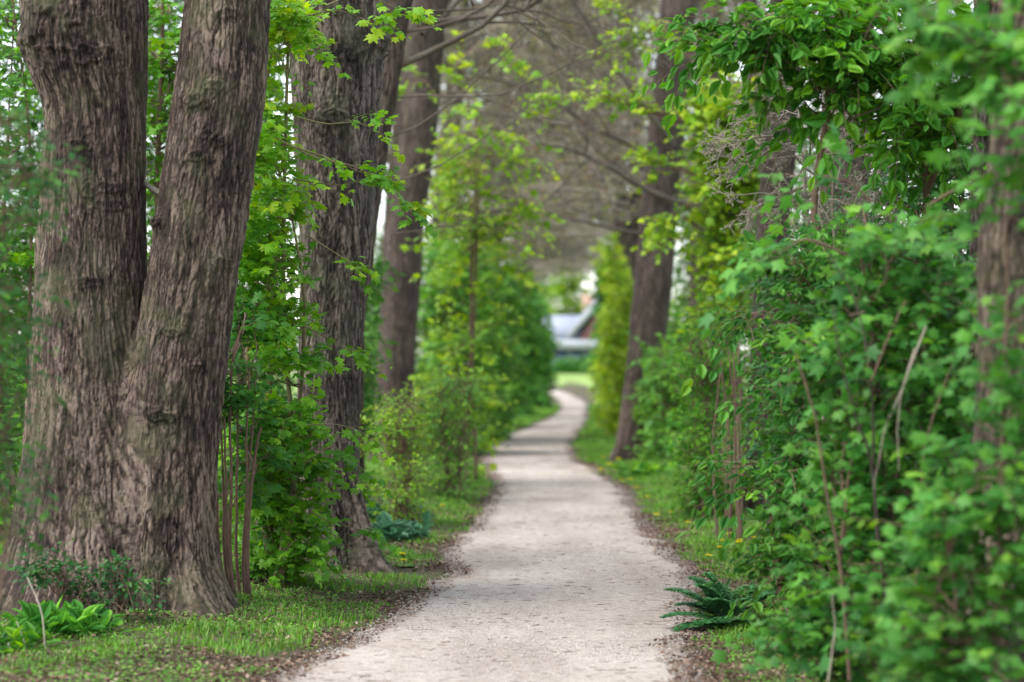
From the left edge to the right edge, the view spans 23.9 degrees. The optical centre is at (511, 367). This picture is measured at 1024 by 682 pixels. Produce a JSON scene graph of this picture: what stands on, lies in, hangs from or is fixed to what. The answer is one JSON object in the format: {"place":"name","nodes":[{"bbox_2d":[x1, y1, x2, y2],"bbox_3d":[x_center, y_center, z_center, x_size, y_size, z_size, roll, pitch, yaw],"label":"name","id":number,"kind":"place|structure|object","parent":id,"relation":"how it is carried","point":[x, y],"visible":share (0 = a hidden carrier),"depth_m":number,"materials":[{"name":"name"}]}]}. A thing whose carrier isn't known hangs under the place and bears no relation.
{"place":"outdoors","nodes":[
{"label":"outdoors","id":0,"kind":"place"},
{"bbox_2d":[17,373,746,396],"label":"lawn","id":1,"kind":"structure","parent":0,"point":[580,378],"depth_m":155.54,"materials":[{"name":"green plant"}]},
{"bbox_2d":[365,496,436,520],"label":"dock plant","id":2,"kind":"object","parent":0,"point":[378,507],"visible":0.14,"depth_m":22.84,"materials":[{"name":"green plant"}]},
{"bbox_2d":[0,368,955,681],"bbox_3d":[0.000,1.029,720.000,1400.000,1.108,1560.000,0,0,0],"label":"ground","id":3,"kind":"structure","parent":0,"point":[580,392],"depth_m":13.70,"materials":[{"name":"brown plant"}]},
{"bbox_2d":[0,115,33,508],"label":"hedge shrub","id":4,"kind":"object","parent":3,"relation":"on","point":[21,405],"visible":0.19,"depth_m":21.10,"materials":[{"name":"green plant"}]},
{"bbox_2d":[0,0,42,554],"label":"maple shrub","id":5,"kind":"object","parent":3,"relation":"on","point":[13,54],"visible":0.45,"depth_m":17.98,"materials":[{"name":"green plant"}]},
{"bbox_2d":[0,0,43,507],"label":"hedge shrub","id":6,"kind":"object","parent":3,"relation":"on","point":[38,111],"visible":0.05,"depth_m":24.64,"materials":[{"name":"green plant"}]},
{"bbox_2d":[7,577,45,649],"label":"dry stalk","id":7,"kind":"object","parent":3,"relation":"on","point":[8,643],"visible":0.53,"depth_m":12.20,"materials":[{"name":"plant"}]},
{"bbox_2d":[0,617,66,653],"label":"dock plant","id":8,"kind":"object","parent":3,"relation":"on","point":[31,633],"visible":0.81,"depth_m":12.24,"materials":[{"name":"green plant"}]},
{"bbox_2d":[0,71,90,597],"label":"honeysuckle shrub","id":9,"kind":"object","parent":3,"relation":"on","point":[35,177],"visible":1,"depth_m":9.63,"materials":[{"name":"green plant"}]},
{"bbox_2d":[0,596,151,640],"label":"dock plant","id":10,"kind":"object","parent":3,"relation":"on","point":[79,618],"visible":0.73,"depth_m":12.87,"materials":[{"name":"green plant"}]},
{"bbox_2d":[8,536,171,621],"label":"honeysuckle plant","id":11,"kind":"object","parent":3,"relation":"on","point":[37,573],"visible":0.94,"depth_m":13.48,"materials":[{"name":"green plant"}]},
{"bbox_2d":[0,0,270,618],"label":"oak tree","id":12,"kind":"object","parent":3,"relation":"on","point":[129,436],"visible":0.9,"depth_m":14.04,"materials":[{"name":"brown plant"}]},
{"bbox_2d":[145,0,227,467],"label":"hedge shrub","id":13,"kind":"object","parent":3,"relation":"on","point":[149,201],"depth_m":26.66,"materials":[{"name":"green plant"}]},
{"bbox_2d":[145,0,299,552],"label":"maple shrub","id":14,"kind":"object","parent":3,"relation":"on","point":[159,69],"visible":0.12,"depth_m":18.48,"materials":[{"name":"green plant"}]},
{"bbox_2d":[162,4,298,499],"bbox_3d":[-2.895,-1.452,25.977,2.033,6.364,2.290,0,0,-35],"label":"hedge shrub","id":15,"kind":"object","parent":3,"relation":"on","point":[263,375],"visible":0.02,"depth_m":25.76,"materials":[{"name":"green plant"}]},
{"bbox_2d":[216,287,299,598],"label":"hazel shrub","id":16,"kind":"object","parent":3,"relation":"on","point":[245,398],"visible":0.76,"depth_m":15.07,"materials":[{"name":"green plant"}]},
{"bbox_2d":[218,0,442,589],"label":"maple shrub","id":17,"kind":"object","parent":3,"relation":"on","point":[281,554],"visible":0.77,"depth_m":15.68,"materials":[{"name":"green plant"}]},
{"bbox_2d":[275,56,405,467],"bbox_3d":[-2.169,-1.360,28.946,1.783,6.182,2.596,0,0,0],"label":"hedge shrub","id":18,"kind":"object","parent":3,"relation":"on","point":[378,320],"depth_m":28.82,"materials":[{"name":"green plant"}]},
{"bbox_2d":[289,0,396,575],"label":"oak tree","id":19,"kind":"object","parent":3,"relation":"on","point":[338,295],"visible":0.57,"depth_m":17.37,"materials":[{"name":"grey plant"}]},
{"bbox_2d":[364,210,421,387],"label":"hedge shrub","id":20,"kind":"object","parent":3,"relation":"on","point":[373,304],"visible":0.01,"depth_m":47.67,"materials":[{"name":"green plant"}]},
{"bbox_2d":[364,306,424,453],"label":"hedge shrub","id":21,"kind":"object","parent":3,"relation":"on","point":[367,333],"visible":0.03,"depth_m":39.67,"materials":[{"name":"green plant"}]},
{"bbox_2d":[392,559,412,566],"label":"dandelion","id":22,"kind":"object","parent":3,"relation":"on","point":[406,565],"visible":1,"depth_m":18.01,"materials":[{"name":"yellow plant"}]},
{"bbox_2d":[371,510,435,541],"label":"blue leaved plant","id":23,"kind":"object","parent":3,"relation":"on","point":[397,529],"visible":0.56,"depth_m":20.73,"materials":[{"name":"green plant"}]},
{"bbox_2d":[360,374,452,523],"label":"hawthorn shrub","id":24,"kind":"object","parent":3,"relation":"on","point":[400,507],"visible":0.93,"depth_m":22.39,"materials":[{"name":"green plant"}]},
{"bbox_2d":[373,244,440,432],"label":"hedge shrub","id":25,"kind":"object","parent":3,"relation":"on","point":[419,330],"visible":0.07,"depth_m":51.66,"materials":[{"name":"green plant"}]},
{"bbox_2d":[406,365,508,502],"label":"hawthorn shrub","id":26,"kind":"object","parent":3,"relation":"on","point":[447,487],"visible":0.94,"depth_m":26.81,"materials":[{"name":"green plant"}]},
{"bbox_2d":[268,0,650,307],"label":"oak tree","id":27,"kind":"object","parent":3,"relation":"on","point":[440,120],"visible":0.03,"depth_m":48.97,"materials":[{"name":"brown plant"}]},
{"bbox_2d":[413,147,512,444],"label":"hedge shrub","id":28,"kind":"object","parent":3,"relation":"on","point":[464,173],"visible":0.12,"depth_m":45.85,"materials":[{"name":"green plant"}]},
{"bbox_2d":[414,209,512,453],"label":"maple sapling","id":29,"kind":"object","parent":3,"relation":"on","point":[425,293],"visible":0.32,"depth_m":40.85,"materials":[{"name":"green plant"}]},
{"bbox_2d":[417,240,518,454],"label":"hedge shrub","id":30,"kind":"object","parent":3,"relation":"on","point":[484,271],"visible":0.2,"depth_m":41.87,"materials":[{"name":"green plant"}]},
{"bbox_2d":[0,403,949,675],"bbox_3d":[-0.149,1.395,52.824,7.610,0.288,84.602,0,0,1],"label":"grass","id":31,"kind":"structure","parent":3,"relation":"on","point":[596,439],"depth_m":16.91,"materials":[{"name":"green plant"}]},
{"bbox_2d":[0,453,950,681],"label":"ground cover","id":32,"kind":"object","parent":3,"relation":"on","point":[172,663],"visible":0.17,"depth_m":12.98,"materials":[{"name":"green plant"}]},
{"bbox_2d":[398,30,567,481],"bbox_3d":[-0.748,-1.138,30.916,2.589,6.375,2.080,0,0,-39],"label":"maple sapling","id":33,"kind":"object","parent":3,"relation":"on","point":[465,260],"visible":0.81,"depth_m":30.92,"materials":[{"name":"green plant"}]},
{"bbox_2d":[445,258,539,442],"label":"hedge shrub","id":34,"kind":"object","parent":3,"relation":"on","point":[509,301],"visible":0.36,"depth_m":49.62,"materials":[{"name":"green plant"}]},
{"bbox_2d":[389,13,598,369],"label":"oak tree","id":35,"kind":"object","parent":3,"relation":"on","point":[524,232],"visible":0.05,"depth_m":65.79,"materials":[{"name":"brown plant"}]},
{"bbox_2d":[381,0,615,294],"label":"oak tree","id":36,"kind":"object","parent":3,"relation":"on","point":[392,158],"visible":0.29,"depth_m":47.24,"materials":[{"name":"brown plant"}]},
{"bbox_2d":[468,199,542,368],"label":"hedge shrub","id":37,"kind":"object","parent":3,"relation":"on","point":[530,284],"visible":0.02,"depth_m":71.36,"materials":[{"name":"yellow plant"}]},
{"bbox_2d":[482,259,536,427],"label":"hedge shrub","id":38,"kind":"object","parent":3,"relation":"on","point":[515,388],"visible":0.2,"depth_m":59.38,"materials":[{"name":"green plant"}]},
{"bbox_2d":[503,237,560,313],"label":"garden tree","id":39,"kind":"object","parent":3,"relation":"on","point":[543,288],"visible":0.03,"depth_m":224.00,"materials":[{"name":"green plant"}]},
{"bbox_2d":[436,11,628,280],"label":"oak tree","id":40,"kind":"object","parent":3,"relation":"on","point":[559,241],"visible":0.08,"depth_m":66.83,"materials":[{"name":"brown plant"}]},
{"bbox_2d":[508,271,561,415],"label":"hedge shrub","id":41,"kind":"object","parent":3,"relation":"on","point":[536,351],"visible":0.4,"depth_m":71.52,"materials":[{"name":"green plant"}]},
{"bbox_2d":[463,44,608,285],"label":"oak tree","id":42,"kind":"object","parent":3,"relation":"on","point":[556,259],"visible":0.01,"depth_m":106.28,"materials":[{"name":"brown plant"}]},
{"bbox_2d":[359,0,716,502],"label":"oak tree","id":43,"kind":"object","parent":3,"relation":"on","point":[395,63],"visible":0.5,"depth_m":22.90,"materials":[{"name":"brown plant"}]},
{"bbox_2d":[426,0,654,229],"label":"oak tree","id":44,"kind":"object","parent":3,"relation":"on","point":[596,122],"depth_m":74.91,"materials":[{"name":"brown plant"}]},
{"bbox_2d":[427,0,659,292],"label":"oak tree","id":45,"kind":"object","parent":3,"relation":"on","point":[634,225],"visible":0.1,"depth_m":54.82,"materials":[{"name":"brown plant"}]},
{"bbox_2d":[428,0,660,309],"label":"oak tree","id":46,"kind":"object","parent":3,"relation":"on","point":[624,239],"visible":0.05,"depth_m":63.88,"materials":[{"name":"brown plant"}]},
{"bbox_2d":[526,290,563,407],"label":"hedge shrub","id":47,"kind":"object","parent":3,"relation":"on","point":[548,374],"visible":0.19,"depth_m":85.65,"materials":[{"name":"green plant"}]},
{"bbox_2d":[470,67,628,291],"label":"oak tree","id":48,"kind":"object","parent":3,"relation":"on","point":[547,267],"visible":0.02,"depth_m":92.62,"materials":[{"name":"brown plant"}]},
{"bbox_2d":[427,0,686,416],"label":"oak tree","id":49,"kind":"object","parent":3,"relation":"on","point":[450,90],"visible":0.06,"depth_m":54.19,"materials":[{"name":"brown plant"}]},
{"bbox_2d":[472,15,649,274],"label":"oak tree","id":50,"kind":"object","parent":3,"relation":"on","point":[572,265],"visible":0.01,"depth_m":88.11,"materials":[{"name":"brown plant"}]},
{"bbox_2d":[542,249,593,314],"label":"garden tree","id":51,"kind":"object","parent":3,"relation":"on","point":[568,300],"visible":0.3,"depth_m":213.88,"materials":[{"name":"green plant"}]},
{"bbox_2d":[540,295,600,364],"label":"house","id":52,"kind":"structure","parent":3,"relation":"on","point":[574,332],"depth_m":196.06,"materials":[{"name":"paint"}]},
{"bbox_2d":[553,349,568,363],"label":"window","id":53,"kind":"structure","parent":52,"relation":"in","point":[563,353],"depth_m":196.08,"materials":[{"name":"grey glass"}]},
{"bbox_2d":[570,349,585,358],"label":"window","id":54,"kind":"structure","parent":52,"relation":"in","point":[577,353],"depth_m":196.08,"materials":[{"name":"grey glass"}]},
{"bbox_2d":[460,0,683,360],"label":"oak tree","id":55,"kind":"object","parent":3,"relation":"on","point":[538,260],"visible":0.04,"depth_m":76.95,"materials":[{"name":"brown plant"}]},
{"bbox_2d":[551,354,594,373],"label":"garden hedge","id":56,"kind":"object","parent":3,"relation":"on","point":[568,365],"visible":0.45,"depth_m":184.98,"materials":[{"name":"green plant"}]},
{"bbox_2d":[515,77,650,285],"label":"oak tree","id":57,"kind":"object","parent":3,"relation":"on","point":[559,272],"visible":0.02,"depth_m":102.78,"materials":[{"name":"brown plant"}]},
{"bbox_2d":[367,0,813,459],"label":"oak tree","id":58,"kind":"object","parent":3,"relation":"on","point":[399,311],"visible":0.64,"depth_m":36.76,"materials":[{"name":"brown plant"}]},
{"bbox_2d":[584,243,614,406],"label":"hedge shrub","id":59,"kind":"object","parent":3,"relation":"on","point":[598,295],"visible":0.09,"depth_m":74.66,"materials":[{"name":"green plant"}]},
{"bbox_2d":[591,312,607,370],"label":"hedge shrub","id":60,"kind":"object","parent":3,"relation":"on","point":[597,345],"visible":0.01,"depth_m":90.14,"materials":[{"name":"green plant"}]},
{"bbox_2d":[585,230,631,421],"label":"hedge shrub","id":61,"kind":"object","parent":3,"relation":"on","point":[609,272],"visible":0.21,"depth_m":61.57,"materials":[{"name":"green plant"}]},
{"bbox_2d":[586,272,633,434],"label":"hedge shrub","id":62,"kind":"object","parent":3,"relation":"on","point":[615,336],"visible":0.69,"depth_m":51.57,"materials":[{"name":"green plant"}]},
{"bbox_2d":[468,0,766,242],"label":"oak tree","id":63,"kind":"object","parent":3,"relation":"on","point":[615,190],"visible":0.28,"depth_m":41.95,"materials":[{"name":"brown plant"}]},
{"bbox_2d":[467,0,767,439],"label":"oak tree","id":64,"kind":"object","parent":3,"relation":"on","point":[636,79],"visible":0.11,"depth_m":47.61,"materials":[{"name":"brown plant"}]},
{"bbox_2d":[450,0,817,421],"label":"oak tree","id":65,"kind":"object","parent":3,"relation":"on","point":[692,277],"visible":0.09,"depth_m":45.82,"materials":[{"name":"brown plant"}]},
{"bbox_2d":[597,460,677,479],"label":"dock plant","id":66,"kind":"object","parent":3,"relation":"on","point":[636,468],"visible":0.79,"depth_m":32.91,"materials":[{"name":"green plant"}]},
{"bbox_2d":[391,0,902,462],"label":"oak tree","id":67,"kind":"object","parent":3,"relation":"on","point":[651,298],"visible":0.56,"depth_m":37.74,"materials":[{"name":"brown plant"}]},
{"bbox_2d":[516,0,796,481],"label":"maple sapling","id":68,"kind":"object","parent":3,"relation":"on","point":[710,112],"visible":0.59,"depth_m":28.88,"materials":[{"name":"green plant"}]},
{"bbox_2d":[623,330,700,462],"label":"hedge shrub","id":69,"kind":"object","parent":3,"relation":"on","point":[663,429],"visible":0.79,"depth_m":36.70,"materials":[{"name":"green plant"}]},
{"bbox_2d":[626,300,711,450],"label":"hedge shrub","id":70,"kind":"object","parent":3,"relation":"on","point":[672,324],"visible":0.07,"depth_m":40.64,"materials":[{"name":"green plant"}]},
{"bbox_2d":[669,105,707,352],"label":"hedge shrub","id":71,"kind":"object","parent":3,"relation":"on","point":[678,271],"visible":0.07,"depth_m":57.78,"materials":[{"name":"green plant"}]},
{"bbox_2d":[692,554,717,561],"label":"dandelion","id":72,"kind":"object","parent":3,"relation":"on","point":[708,555],"visible":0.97,"depth_m":18.60,"materials":[{"name":"yellow plant"}]},
{"bbox_2d":[648,291,763,518],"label":"hawthorn shrub","id":73,"kind":"object","parent":3,"relation":"on","point":[704,425],"visible":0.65,"depth_m":23.35,"materials":[{"name":"green plant"}]},
{"bbox_2d":[669,151,753,408],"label":"hedge shrub","id":74,"kind":"object","parent":3,"relation":"on","point":[686,211],"visible":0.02,"depth_m":50.16,"materials":[{"name":"green plant"}]},
{"bbox_2d":[659,571,778,631],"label":"fern","id":75,"kind":"object","parent":3,"relation":"on","point":[719,599],"visible":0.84,"depth_m":13.83,"materials":[{"name":"green plant"}]},
{"bbox_2d":[712,340,745,540],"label":"dry shrub","id":76,"kind":"object","parent":3,"relation":"on","point":[739,531],"visible":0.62,"depth_m":20.48,"materials":[{"name":"brown plant"}]},
{"bbox_2d":[710,218,790,482],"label":"hawthorn shrub","id":77,"kind":"object","parent":3,"relation":"on","point":[749,298],"visible":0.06,"depth_m":24.94,"materials":[{"name":"green plant"}]},
{"bbox_2d":[716,222,827,543],"bbox_3d":[2.210,0.297,19.002,1.310,2.807,2.526,0,0,0],"label":"hedge shrub","id":78,"kind":"object","parent":3,"relation":"on","point":[762,369],"visible":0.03,"depth_m":18.98,"materials":[{"name":"green plant"}]},
{"bbox_2d":[743,0,805,511],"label":"oak tree","id":79,"kind":"object","parent":3,"relation":"on","point":[763,188],"visible":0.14,"depth_m":23.87,"materials":[{"name":"brown plant"}]},
{"bbox_2d":[639,0,911,230],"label":"oak tree","id":80,"kind":"object","parent":3,"relation":"on","point":[800,158],"depth_m":55.18,"materials":[{"name":"brown plant"}]},
{"bbox_2d":[738,73,818,322],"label":"hedge shrub","id":81,"kind":"object","parent":3,"relation":"on","point":[802,215],"visible":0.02,"depth_m":34.01,"materials":[{"name":"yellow plant"}]},
{"bbox_2d":[696,47,916,487],"bbox_3d":[1.769,-0.301,14.246,1.370,3.498,1.524,0,0,0],"label":"dry shrub","id":82,"kind":"object","parent":3,"relation":"on","point":[779,168],"visible":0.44,"depth_m":14.10,"materials":[{"name":"brown plant"}]},
{"bbox_2d":[630,0,997,545],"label":"cherry tree","id":83,"kind":"object","parent":3,"relation":"on","point":[844,50],"visible":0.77,"depth_m":13.05,"materials":[{"name":"green plant"}]},
{"bbox_2d":[674,193,954,652],"bbox_3d":[1.578,0.354,12.603,1.456,2.553,1.305,0,0,0],"label":"elm shrub","id":84,"kind":"object","parent":3,"relation":"on","point":[786,476],"visible":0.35,"depth_m":12.49,"materials":[{"name":"green plant"}]},
{"bbox_2d":[696,121,983,681],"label":"maple shrub","id":85,"kind":"object","parent":3,"relation":"on","point":[943,292],"visible":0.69,"depth_m":10.47,"materials":[{"name":"green plant"}]},
{"bbox_2d":[815,15,871,438],"bbox_3d":[1.957,-4.688,21.676,7.032,12.676,7.197,0,0,35],"label":"oak tree","id":86,"kind":"object","parent":3,"relation":"on","point":[857,168],"visible":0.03,"depth_m":20.81,"materials":[{"name":"brown plant"}]},
{"bbox_2d":[770,182,952,571],"bbox_3d":[2.429,0.231,15.951,1.458,2.992,2.345,0,0,0],"label":"hedge shrub","id":87,"kind":"object","parent":3,"relation":"on","point":[829,230],"visible":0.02,"depth_m":15.89,"materials":[{"name":"green plant"}]},
{"bbox_2d":[795,62,954,393],"bbox_3d":[4.146,-1.005,26.916,2.317,5.752,2.265,0,0,0],"label":"hedge shrub","id":88,"kind":"object","parent":3,"relation":"on","point":[807,143],"visible":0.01,"depth_m":27.14,"materials":[{"name":"green plant"}]},
{"bbox_2d":[795,252,960,681],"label":"maple sapling","id":89,"kind":"object","parent":3,"relation":"on","point":[873,473],"visible":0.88,"depth_m":10.06,"materials":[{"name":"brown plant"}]},
{"bbox_2d":[838,77,971,580],"bbox_3d":[2.691,-0.010,14.963,1.412,3.488,2.638,0,0,0],"label":"hedge shrub","id":90,"kind":"object","parent":3,"relation":"on","point":[917,202],"visible":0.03,"depth_m":14.67,"materials":[{"name":"green plant"}]},
{"bbox_2d":[826,182,1023,681],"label":"maple shrub","id":91,"kind":"object","parent":3,"relation":"on","point":[932,630],"visible":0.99,"depth_m":8.75,"materials":[{"name":"green plant"}]},
{"bbox_2d":[878,0,972,253],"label":"hedge shrub","id":92,"kind":"object","parent":3,"relation":"on","point":[953,12],"depth_m":24.09,"materials":[{"name":"green plant"}]},
{"bbox_2d":[851,0,1023,213],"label":"maple shrub","id":93,"kind":"object","parent":3,"relation":"on","point":[955,49],"visible":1,"depth_m":8.59,"materials":[{"name":"green plant"}]},
{"bbox_2d":[913,75,971,371],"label":"hedge shrub","id":94,"kind":"object","parent":3,"relation":"on","point":[937,179],"depth_m":14.05,"materials":[{"name":"green plant"}]},
{"bbox_2d":[958,0,998,613],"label":"oak tree","id":95,"kind":"object","parent":3,"relation":"on","point":[983,118],"visible":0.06,"depth_m":12.95,"materials":[{"name":"brown plant"}]},
{"bbox_2d":[966,0,1023,681],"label":"oak tree","id":96,"kind":"object","parent":3,"relation":"on","point":[991,270],"visible":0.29,"depth_m":9.49,"materials":[{"name":"brown plant"}]},
{"bbox_2d":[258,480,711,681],"bbox_3d":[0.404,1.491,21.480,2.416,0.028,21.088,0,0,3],"label":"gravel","id":97,"kind":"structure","parent":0,"point":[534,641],"depth_m":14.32,"materials":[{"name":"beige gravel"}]},
{"bbox_2d":[0,0,973,365],"label":"sky","id":98,"kind":"structure","parent":0,"point":[382,206],"materials":[{"name":"white"}]},
{"bbox_2d":[277,385,703,681],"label":"path","id":99,"kind":"structure","parent":0,"point":[550,438],"depth_m":16.14,"materials":[{"name":"beige gravel"}]},
{"bbox_2d":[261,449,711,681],"bbox_3d":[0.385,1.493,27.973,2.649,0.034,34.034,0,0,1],"label":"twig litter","id":100,"kind":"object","parent":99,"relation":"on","point":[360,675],"visible":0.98,"depth_m":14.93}
]}

